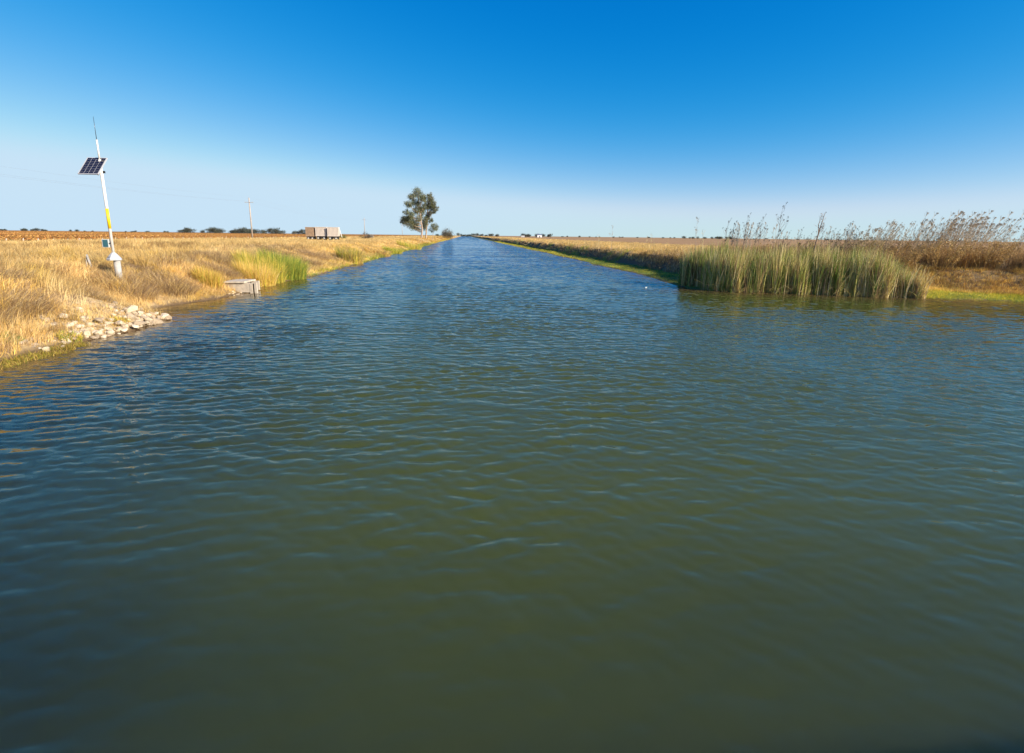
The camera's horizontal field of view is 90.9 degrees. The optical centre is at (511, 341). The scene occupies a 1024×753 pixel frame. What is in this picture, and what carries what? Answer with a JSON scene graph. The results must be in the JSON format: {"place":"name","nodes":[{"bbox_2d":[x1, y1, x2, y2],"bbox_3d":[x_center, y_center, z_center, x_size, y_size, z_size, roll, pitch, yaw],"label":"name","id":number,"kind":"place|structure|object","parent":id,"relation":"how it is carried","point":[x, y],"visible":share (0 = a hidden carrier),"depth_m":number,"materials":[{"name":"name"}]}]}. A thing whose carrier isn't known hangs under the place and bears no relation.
{"place":"outdoors","nodes":[
{"label":"outdoors","id":0,"kind":"place"},
{"bbox_2d":[0,236,1023,752],"bbox_3d":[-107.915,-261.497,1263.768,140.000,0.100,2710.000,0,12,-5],"label":"water","id":1,"kind":"structure","parent":0,"point":[462,494],"depth_m":6.31,"materials":[{"name":"liquid"}]},
{"bbox_2d":[0,340,91,371],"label":"water weeds","id":2,"kind":"object","parent":1,"relation":"on","point":[45,353],"visible":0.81,"depth_m":14.34,"materials":[{"name":"green plant"}]},
{"bbox_2d":[674,233,938,298],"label":"cattails","id":3,"kind":"object","parent":1,"relation":"in","point":[801,275],"visible":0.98,"depth_m":32.88,"materials":[{"name":"green plant"}]},
{"bbox_2d":[694,246,914,295],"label":"cattail heads","id":4,"kind":"object","parent":3,"relation":"attached to","point":[811,254],"visible":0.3,"depth_m":33.25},
{"bbox_2d":[0,230,1023,361],"bbox_3d":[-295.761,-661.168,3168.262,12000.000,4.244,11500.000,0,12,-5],"label":"ground","id":5,"kind":"structure","parent":0,"point":[678,241],"depth_m":45.86,"materials":[{"name":"soil"}]},
{"bbox_2d":[0,332,25,344],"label":"weed clump","id":6,"kind":"object","parent":5,"relation":"on","point":[18,336],"visible":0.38,"depth_m":14.71,"materials":[{"name":"beige plant"}]},
{"bbox_2d":[0,305,25,327],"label":"dead weeds","id":7,"kind":"object","parent":5,"relation":"on","point":[9,319],"visible":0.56,"depth_m":15.59,"materials":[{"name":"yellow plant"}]},
{"bbox_2d":[0,237,38,240],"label":"vine row","id":8,"kind":"object","parent":5,"relation":"on","point":[31,239],"visible":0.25,"depth_m":91.91,"materials":[{"name":"brown plant"}]},
{"bbox_2d":[0,265,49,283],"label":"dead weeds","id":9,"kind":"object","parent":5,"relation":"on","point":[15,274],"visible":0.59,"depth_m":18.11,"materials":[{"name":"beige plant"}]},
{"bbox_2d":[0,279,70,320],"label":"dead weeds","id":10,"kind":"object","parent":5,"relation":"on","point":[20,305],"visible":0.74,"depth_m":16.50,"materials":[{"name":"beige plant"}]},
{"bbox_2d":[0,236,79,239],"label":"vine row","id":11,"kind":"object","parent":5,"relation":"on","point":[42,237],"visible":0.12,"depth_m":101.52,"materials":[{"name":"brown plant"}]},
{"bbox_2d":[0,257,81,279],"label":"dead weeds","id":12,"kind":"object","parent":5,"relation":"on","point":[47,265],"visible":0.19,"depth_m":22.26,"materials":[{"name":"beige plant"}]},
{"bbox_2d":[3,236,102,239],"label":"vine row","id":13,"kind":"object","parent":5,"relation":"on","point":[54,237],"visible":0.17,"depth_m":107.85,"materials":[{"name":"brown plant"}]},
{"bbox_2d":[1,235,115,238],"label":"vine row","id":14,"kind":"object","parent":5,"relation":"on","point":[63,236],"visible":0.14,"depth_m":111.06,"materials":[{"name":"brown plant"}]},
{"bbox_2d":[58,313,67,318],"bbox_3d":[-15.239,-0.840,17.099,0.366,0.203,0.243,-14,-18,24],"label":"rock","id":15,"kind":"object","parent":5,"relation":"on","point":[62,314],"visible":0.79,"depth_m":17.02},
{"bbox_2d":[0,235,126,239],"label":"vine row","id":16,"kind":"object","parent":5,"relation":"on","point":[78,237],"visible":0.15,"depth_m":114.71,"materials":[{"name":"brown plant"}]},
{"bbox_2d":[3,235,130,238],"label":"vine row","id":17,"kind":"object","parent":5,"relation":"on","point":[75,237],"visible":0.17,"depth_m":117.66,"materials":[{"name":"brown plant"}]},
{"bbox_2d":[54,329,84,341],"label":"weed clump","id":18,"kind":"object","parent":5,"relation":"on","point":[69,336],"visible":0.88,"depth_m":16.08,"materials":[{"name":"yellow plant"}]},
{"bbox_2d":[5,235,142,238],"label":"vine row","id":19,"kind":"object","parent":5,"relation":"on","point":[86,236],"visible":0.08,"depth_m":120.93,"materials":[{"name":"brown plant"}]},
{"bbox_2d":[43,274,111,296],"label":"dead weeds","id":20,"kind":"object","parent":5,"relation":"on","point":[90,289],"visible":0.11,"depth_m":21.36,"materials":[{"name":"beige plant"}]},
{"bbox_2d":[81,330,90,336],"bbox_3d":[-14.033,-0.251,16.594,0.281,0.227,0.319,2,12,6],"label":"rock","id":21,"kind":"object","parent":5,"relation":"on","point":[85,332],"visible":0.89,"depth_m":16.51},
{"bbox_2d":[6,235,174,237],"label":"vine row","id":22,"kind":"object","parent":5,"relation":"on","point":[101,237],"visible":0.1,"depth_m":134.09,"materials":[{"name":"brown plant"}]},
{"bbox_2d":[60,286,121,303],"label":"dead weeds","id":23,"kind":"object","parent":5,"relation":"on","point":[102,297],"visible":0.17,"depth_m":20.00,"materials":[{"name":"beige plant"}]},
{"bbox_2d":[5,234,181,238],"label":"vine row","id":24,"kind":"object","parent":5,"relation":"on","point":[108,236],"visible":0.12,"depth_m":137.00,"materials":[{"name":"brown plant"}]},
{"bbox_2d":[94,330,102,334],"bbox_3d":[-13.942,-0.288,17.029,0.214,0.179,0.323,-13,13,-11],"label":"rock","id":25,"kind":"object","parent":5,"relation":"on","point":[98,332],"visible":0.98,"depth_m":16.92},
{"bbox_2d":[94,318,102,321],"bbox_3d":[-14.556,-0.748,17.723,0.336,0.174,0.239,9,-6,23],"label":"rock","id":26,"kind":"object","parent":5,"relation":"on","point":[98,319],"visible":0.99,"depth_m":17.64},
{"bbox_2d":[78,117,122,281],"bbox_3d":[-19.313,-6.442,23.645,0.904,7.728,0.980,0,12,-5],"label":"monitoring pole","id":27,"kind":"object","parent":5,"relation":"on","point":[92,165],"visible":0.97,"depth_m":23.65,"materials":[{"name":"metal"}]},
{"bbox_2d":[8,234,193,238],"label":"vine row","id":28,"kind":"object","parent":5,"relation":"on","point":[115,235],"visible":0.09,"depth_m":143.15,"materials":[{"name":"brown plant"}]},
{"bbox_2d":[3,234,216,237],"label":"vine row","id":29,"kind":"object","parent":5,"relation":"on","point":[108,235],"visible":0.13,"depth_m":155.64,"materials":[{"name":"brown plant"}]},
{"bbox_2d":[0,234,221,238],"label":"vine row","id":30,"kind":"object","parent":5,"relation":"on","point":[112,235],"visible":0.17,"depth_m":158.91,"materials":[{"name":"brown plant"}]},
{"bbox_2d":[2,233,219,237],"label":"vine row","id":31,"kind":"object","parent":5,"relation":"on","point":[89,235],"visible":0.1,"depth_m":160.57,"materials":[{"name":"brown plant"}]},
{"bbox_2d":[106,315,130,323],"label":"weed clump","id":32,"kind":"object","parent":5,"relation":"on","point":[122,318],"visible":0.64,"depth_m":18.37,"materials":[{"name":"yellow plant"}]},
{"bbox_2d":[2,233,246,237],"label":"vine row","id":33,"kind":"object","parent":5,"relation":"on","point":[155,235],"visible":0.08,"depth_m":179.12,"materials":[{"name":"brown plant"}]},
{"bbox_2d":[0,233,250,237],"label":"vine row","id":34,"kind":"object","parent":5,"relation":"on","point":[143,235],"visible":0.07,"depth_m":180.81,"materials":[{"name":"brown plant"}]},
{"bbox_2d":[87,268,168,301],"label":"dead weeds","id":35,"kind":"object","parent":5,"relation":"on","point":[147,288],"visible":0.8,"depth_m":24.02,"materials":[{"name":"beige plant"}]},
{"bbox_2d":[125,305,137,311],"bbox_3d":[-14.841,-1.250,19.633,0.307,0.257,0.463,-7,22,27],"label":"rock","id":36,"kind":"object","parent":5,"relation":"on","point":[131,308],"visible":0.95,"depth_m":19.56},
{"bbox_2d":[126,313,138,319],"bbox_3d":[-14.275,-0.887,18.948,0.374,0.319,0.409,-3,12,-18],"label":"rock","id":37,"kind":"object","parent":5,"relation":"on","point":[132,316],"visible":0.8,"depth_m":18.87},
{"bbox_2d":[131,321,145,325],"bbox_3d":[-13.930,-0.646,18.763,0.422,0.249,0.357,0,12,-3],"label":"rock","id":38,"kind":"object","parent":5,"relation":"on","point":[142,322],"visible":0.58,"depth_m":18.73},
{"bbox_2d":[9,233,274,237],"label":"vine row","id":39,"kind":"object","parent":5,"relation":"on","point":[155,234],"visible":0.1,"depth_m":203.84,"materials":[{"name":"brown plant"}]},
{"bbox_2d":[128,253,174,265],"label":"dead weeds","id":40,"kind":"object","parent":5,"relation":"on","point":[155,261],"visible":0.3,"depth_m":28.32,"materials":[{"name":"beige plant"}]},
{"bbox_2d":[18,233,287,236],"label":"vine row","id":41,"kind":"object","parent":5,"relation":"on","point":[137,234],"visible":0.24,"depth_m":225.28,"materials":[{"name":"brown plant"}]},
{"bbox_2d":[19,233,298,236],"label":"vine row","id":42,"kind":"object","parent":5,"relation":"on","point":[149,234],"visible":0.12,"depth_m":228.57,"materials":[{"name":"brown plant"}]},
{"bbox_2d":[155,318,163,323],"bbox_3d":[-13.858,-0.756,19.687,0.433,0.240,0.274,-11,16,-43],"label":"rock","id":43,"kind":"object","parent":5,"relation":"on","point":[157,321],"visible":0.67,"depth_m":19.64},
{"bbox_2d":[134,268,204,297],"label":"dead weeds","id":44,"kind":"object","parent":5,"relation":"on","point":[183,285],"visible":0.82,"depth_m":25.91,"materials":[{"name":"beige plant"}]},
{"bbox_2d":[182,227,190,232],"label":"distant tree","id":45,"kind":"object","parent":5,"relation":"on","point":[186,229],"visible":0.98,"depth_m":1124.77,"materials":[{"name":"green plant"}]},
{"bbox_2d":[189,265,226,289],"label":"grass clump","id":46,"kind":"object","parent":5,"relation":"on","point":[211,279],"visible":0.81,"depth_m":28.18,"materials":[{"name":"plant"}]},
{"bbox_2d":[188,248,238,268],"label":"dead weeds","id":47,"kind":"object","parent":5,"relation":"on","point":[225,261],"visible":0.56,"depth_m":33.95,"materials":[{"name":"beige plant"}]},
{"bbox_2d":[0,231,431,235],"bbox_3d":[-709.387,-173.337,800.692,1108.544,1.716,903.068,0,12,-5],"label":"vineyard","id":48,"kind":"object","parent":5,"relation":"on","point":[195,233],"visible":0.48,"depth_m":660.61,"materials":[{"name":"brown plant"}]},
{"bbox_2d":[194,260,245,279],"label":"dead weeds","id":49,"kind":"object","parent":5,"relation":"on","point":[230,272],"visible":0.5,"depth_m":32.05,"materials":[{"name":"beige plant"}]},
{"bbox_2d":[0,235,455,356],"bbox_3d":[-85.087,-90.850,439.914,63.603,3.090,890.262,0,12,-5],"label":"dry grass","id":50,"kind":"structure","parent":5,"relation":"on","point":[176,251],"depth_m":27.38,"materials":[{"name":"plant"}]},
{"bbox_2d":[223,279,259,292],"bbox_3d":[-16.098,-3.134,30.493,1.850,1.090,1.700,0,12,-5],"label":"concrete outlet","id":51,"kind":"object","parent":5,"relation":"on","point":[249,285],"visible":0.74,"depth_m":29.76,"materials":[{"name":"grey concrete"}]},
{"bbox_2d":[238,227,254,232],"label":"distant tree","id":52,"kind":"object","parent":5,"relation":"on","point":[243,230],"visible":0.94,"depth_m":1125.18,"materials":[{"name":"green plant"}]},
{"bbox_2d":[245,198,252,236],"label":"power pole","id":53,"kind":"object","parent":5,"relation":"on","point":[249,202],"visible":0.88,"depth_m":139.76,"materials":[{"name":"brown wood"}]},
{"bbox_2d":[222,254,280,286],"bbox_3d":[-17.284,-4.756,33.951,3.842,2.346,4.149,0,12,-5],"label":"reed clump","id":54,"kind":"object","parent":5,"relation":"on","point":[267,277],"visible":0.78,"depth_m":33.46,"materials":[{"name":"yellow plant"}]},
{"bbox_2d":[218,247,289,282],"bbox_3d":[-18.086,-5.542,36.293,5.069,2.908,5.144,9,14,35],"label":"reed clump","id":55,"kind":"object","parent":5,"relation":"on","point":[282,276],"visible":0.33,"depth_m":36.06,"materials":[{"name":"yellow plant"}]},
{"bbox_2d":[266,228,274,233],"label":"distant tree","id":56,"kind":"object","parent":5,"relation":"on","point":[269,230],"visible":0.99,"depth_m":1132.31,"materials":[{"name":"green plant"}]},
{"bbox_2d":[252,246,311,279],"bbox_3d":[-17.746,-6.112,39.055,5.678,2.903,4.797,0,12,-5],"label":"reed clump","id":57,"kind":"object","parent":5,"relation":"on","point":[296,270],"visible":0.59,"depth_m":38.80,"materials":[{"name":"green plant"}]},
{"bbox_2d":[287,255,325,266],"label":"dead weeds","id":58,"kind":"object","parent":5,"relation":"on","point":[315,261],"visible":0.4,"depth_m":48.44,"materials":[{"name":"beige plant"}]},
{"bbox_2d":[305,227,316,239],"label":"farm trailer","id":59,"kind":"object","parent":5,"relation":"on","point":[310,232],"visible":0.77,"depth_m":122.94,"materials":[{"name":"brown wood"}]},
{"bbox_2d":[293,247,331,261],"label":"dead weeds","id":60,"kind":"object","parent":5,"relation":"on","point":[310,254],"visible":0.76,"depth_m":54.80,"materials":[{"name":"beige plant"}]},
{"bbox_2d":[315,227,327,239],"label":"farm trailer","id":61,"kind":"object","parent":5,"relation":"on","point":[320,233],"visible":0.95,"depth_m":122.96,"materials":[{"name":"white paint"}]},
{"bbox_2d":[327,227,341,239],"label":"farm trailer","id":62,"kind":"object","parent":5,"relation":"on","point":[333,233],"visible":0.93,"depth_m":122.87,"materials":[{"name":"white paint"}]},
{"bbox_2d":[230,238,448,282],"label":"shore grass","id":63,"kind":"structure","parent":5,"relation":"on","point":[370,258],"depth_m":68.87,"materials":[{"name":"plant"}]},
{"bbox_2d":[331,242,367,263],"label":"reed clump","id":64,"kind":"object","parent":5,"relation":"on","point":[357,257],"visible":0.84,"depth_m":59.87,"materials":[{"name":"yellow plant"}]},
{"bbox_2d":[362,246,390,256],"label":"bush clump","id":65,"kind":"object","parent":5,"relation":"on","point":[375,251],"visible":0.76,"depth_m":80.74,"materials":[{"name":"yellow plant"}]},
{"bbox_2d":[381,245,402,253],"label":"reed clump","id":66,"kind":"object","parent":5,"relation":"on","point":[393,250],"visible":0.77,"depth_m":93.35,"materials":[{"name":"yellow plant"}]},
{"bbox_2d":[397,240,421,248],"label":"reed clump","id":67,"kind":"object","parent":5,"relation":"on","point":[406,244],"visible":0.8,"depth_m":122.97,"materials":[{"name":"yellow plant"}]},
{"bbox_2d":[400,187,427,237],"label":"eucalyptus tree","id":68,"kind":"object","parent":5,"relation":"on","point":[411,219],"visible":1,"depth_m":238.47,"materials":[{"name":"green plant"}]},
{"bbox_2d":[421,192,439,237],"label":"eucalyptus tree","id":69,"kind":"object","parent":5,"relation":"on","point":[430,204],"visible":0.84,"depth_m":243.11,"materials":[{"name":"green plant"}]},
{"bbox_2d":[428,223,438,238],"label":"tree","id":70,"kind":"object","parent":5,"relation":"on","point":[433,226],"visible":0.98,"depth_m":250.10,"materials":[{"name":"green plant"}]},
{"bbox_2d":[441,227,454,238],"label":"bushy tree","id":71,"kind":"object","parent":5,"relation":"on","point":[447,234],"visible":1,"depth_m":406.47,"materials":[{"name":"green plant"}]},
{"bbox_2d":[490,237,692,272],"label":"bank brush","id":72,"kind":"object","parent":5,"relation":"on","point":[674,269],"visible":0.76,"depth_m":74.80,"materials":[{"name":"brown plant"}]},
{"bbox_2d":[477,236,1023,295],"bbox_3d":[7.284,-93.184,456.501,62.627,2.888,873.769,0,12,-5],"label":"dry grass","id":73,"kind":"structure","parent":5,"relation":"on","point":[673,247],"depth_m":34.98,"materials":[{"name":"plant"}]},
{"bbox_2d":[496,241,1023,301],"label":"marsh grass","id":74,"kind":"structure","parent":5,"relation":"on","point":[998,296],"depth_m":33.30,"materials":[{"name":"plant"}]},
{"bbox_2d":[757,217,767,248],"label":"weed stalk","id":75,"kind":"object","parent":5,"relation":"on","point":[760,230],"visible":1,"depth_m":37.57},
{"bbox_2d":[755,241,783,251],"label":"shrub","id":76,"kind":"object","parent":5,"relation":"on","point":[768,246],"visible":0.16,"depth_m":38.76,"materials":[{"name":"brown plant"}]},
{"bbox_2d":[775,202,787,248],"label":"weed stalk","id":77,"kind":"object","parent":5,"relation":"on","point":[782,222],"visible":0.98,"depth_m":36.39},
{"bbox_2d":[790,240,831,256],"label":"shrub","id":78,"kind":"object","parent":5,"relation":"on","point":[807,247],"visible":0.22,"depth_m":38.13,"materials":[{"name":"brown plant"}]},
{"bbox_2d":[813,213,824,254],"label":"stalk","id":79,"kind":"object","parent":5,"relation":"on","point":[822,226],"visible":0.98,"depth_m":35.84,"materials":[{"name":"brown plant"}]},
{"bbox_2d":[810,237,858,247],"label":"shrub","id":80,"kind":"object","parent":5,"relation":"on","point":[838,245],"visible":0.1,"depth_m":40.46,"materials":[{"name":"brown plant"}]},
{"bbox_2d":[698,240,1023,269],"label":"rusty weeds","id":81,"kind":"object","parent":5,"relation":"on","point":[1014,260],"visible":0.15,"depth_m":35.48,"materials":[{"name":"brown plant"}]},
{"bbox_2d":[839,235,887,255],"bbox_3d":[25.189,-6.454,36.350,2.876,2.320,2.931,12,16,44],"label":"shrub","id":82,"kind":"object","parent":5,"relation":"on","point":[872,243],"visible":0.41,"depth_m":36.21,"materials":[{"name":"brown plant"}]},
{"bbox_2d":[869,237,919,254],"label":"shrub","id":83,"kind":"object","parent":5,"relation":"on","point":[906,246],"visible":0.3,"depth_m":36.88,"materials":[{"name":"brown plant"}]},
{"bbox_2d":[880,244,928,272],"bbox_3d":[26.904,-5.693,34.708,2.688,2.362,2.844,0,12,-5],"label":"shrub","id":84,"kind":"object","parent":5,"relation":"on","point":[909,258],"visible":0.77,"depth_m":34.43,"materials":[{"name":"brown plant"}]},
{"bbox_2d":[905,221,917,242],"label":"weed stalk","id":85,"kind":"object","parent":5,"relation":"on","point":[912,233],"visible":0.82,"depth_m":38.55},
{"bbox_2d":[910,212,938,248],"bbox_3d":[31.066,-7.740,38.402,1.850,4.235,0.915,3,12,11],"label":"weed stalk","id":86,"kind":"object","parent":5,"relation":"on","point":[927,224],"visible":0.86,"depth_m":37.99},
{"bbox_2d":[916,222,934,254],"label":"weed stalk","id":87,"kind":"object","parent":5,"relation":"on","point":[926,235],"visible":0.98,"depth_m":35.33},
{"bbox_2d":[914,237,966,255],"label":"shrub","id":88,"kind":"object","parent":5,"relation":"on","point":[938,244],"visible":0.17,"depth_m":36.91,"materials":[{"name":"brown plant"}]},
{"bbox_2d":[933,212,955,238],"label":"weed stalk","id":89,"kind":"object","parent":5,"relation":"on","point":[944,224],"visible":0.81,"depth_m":38.09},
{"bbox_2d":[940,215,956,246],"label":"weed stalk","id":90,"kind":"object","parent":5,"relation":"on","point":[948,229],"visible":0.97,"depth_m":35.90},
{"bbox_2d":[922,238,975,270],"bbox_3d":[29.770,-5.965,34.476,2.876,2.309,2.905,10,15,38],"label":"shrub","id":91,"kind":"object","parent":5,"relation":"on","point":[965,249],"visible":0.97,"depth_m":34.40,"materials":[{"name":"brown plant"}]},
{"bbox_2d":[936,211,962,242],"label":"weed stalk","id":92,"kind":"object","parent":5,"relation":"on","point":[949,225],"visible":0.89,"depth_m":36.29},
{"bbox_2d":[949,212,964,239],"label":"weed stalk","id":93,"kind":"object","parent":5,"relation":"on","point":[963,213],"visible":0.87,"depth_m":36.77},
{"bbox_2d":[952,216,970,239],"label":"weed stalk","id":94,"kind":"object","parent":5,"relation":"on","point":[966,222],"visible":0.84,"depth_m":36.74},
{"bbox_2d":[951,212,976,241],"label":"weed stalk","id":95,"kind":"object","parent":5,"relation":"on","point":[965,224],"visible":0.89,"depth_m":36.12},
{"bbox_2d":[952,217,982,261],"bbox_3d":[31.897,-6.931,35.439,1.642,3.759,0.812,0,12,-2],"label":"weed stalk","id":96,"kind":"object","parent":5,"relation":"on","point":[970,231],"visible":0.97,"depth_m":35.16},
{"bbox_2d":[959,213,981,252],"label":"weed stalk","id":97,"kind":"object","parent":5,"relation":"on","point":[971,229],"visible":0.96,"depth_m":35.51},
{"bbox_2d":[961,212,985,244],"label":"weed stalk","id":98,"kind":"object","parent":5,"relation":"on","point":[972,227],"visible":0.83,"depth_m":35.94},
{"bbox_2d":[966,210,992,245],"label":"weed stalk","id":99,"kind":"object","parent":5,"relation":"on","point":[979,226],"visible":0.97,"depth_m":35.13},
{"bbox_2d":[977,215,996,246],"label":"weed stalk","id":100,"kind":"object","parent":5,"relation":"on","point":[988,229],"visible":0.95,"depth_m":35.61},
{"bbox_2d":[980,217,1004,247],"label":"weed stalk","id":101,"kind":"object","parent":5,"relation":"on","point":[993,229],"visible":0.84,"depth_m":36.48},
{"bbox_2d":[967,237,1023,269],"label":"shrub","id":102,"kind":"object","parent":5,"relation":"on","point":[991,256],"visible":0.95,"depth_m":33.99,"materials":[{"name":"brown plant"}]},
{"bbox_2d":[969,238,1023,255],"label":"shrub","id":103,"kind":"object","parent":5,"relation":"on","point":[1000,247],"visible":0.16,"depth_m":36.82,"materials":[{"name":"brown plant"}]},
{"bbox_2d":[971,240,1023,253],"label":"shrub","id":104,"kind":"object","parent":5,"relation":"on","point":[1008,248],"visible":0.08,"depth_m":40.17,"materials":[{"name":"brown plant"}]},
{"bbox_2d":[993,211,1012,238],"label":"weed stalk","id":105,"kind":"object","parent":5,"relation":"on","point":[1006,223],"visible":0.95,"depth_m":36.23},
{"bbox_2d":[992,218,1015,243],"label":"weed stalk","id":106,"kind":"object","parent":5,"relation":"on","point":[1003,231],"visible":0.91,"depth_m":35.82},
{"bbox_2d":[998,214,1023,244],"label":"weed stalk","id":107,"kind":"object","parent":5,"relation":"on","point":[1012,229],"visible":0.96,"depth_m":35.25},
{"bbox_2d":[0,0,1023,241],"label":"sky","id":108,"kind":"structure","parent":0,"point":[570,118],"materials":[{"name":"blue"}]}
]}

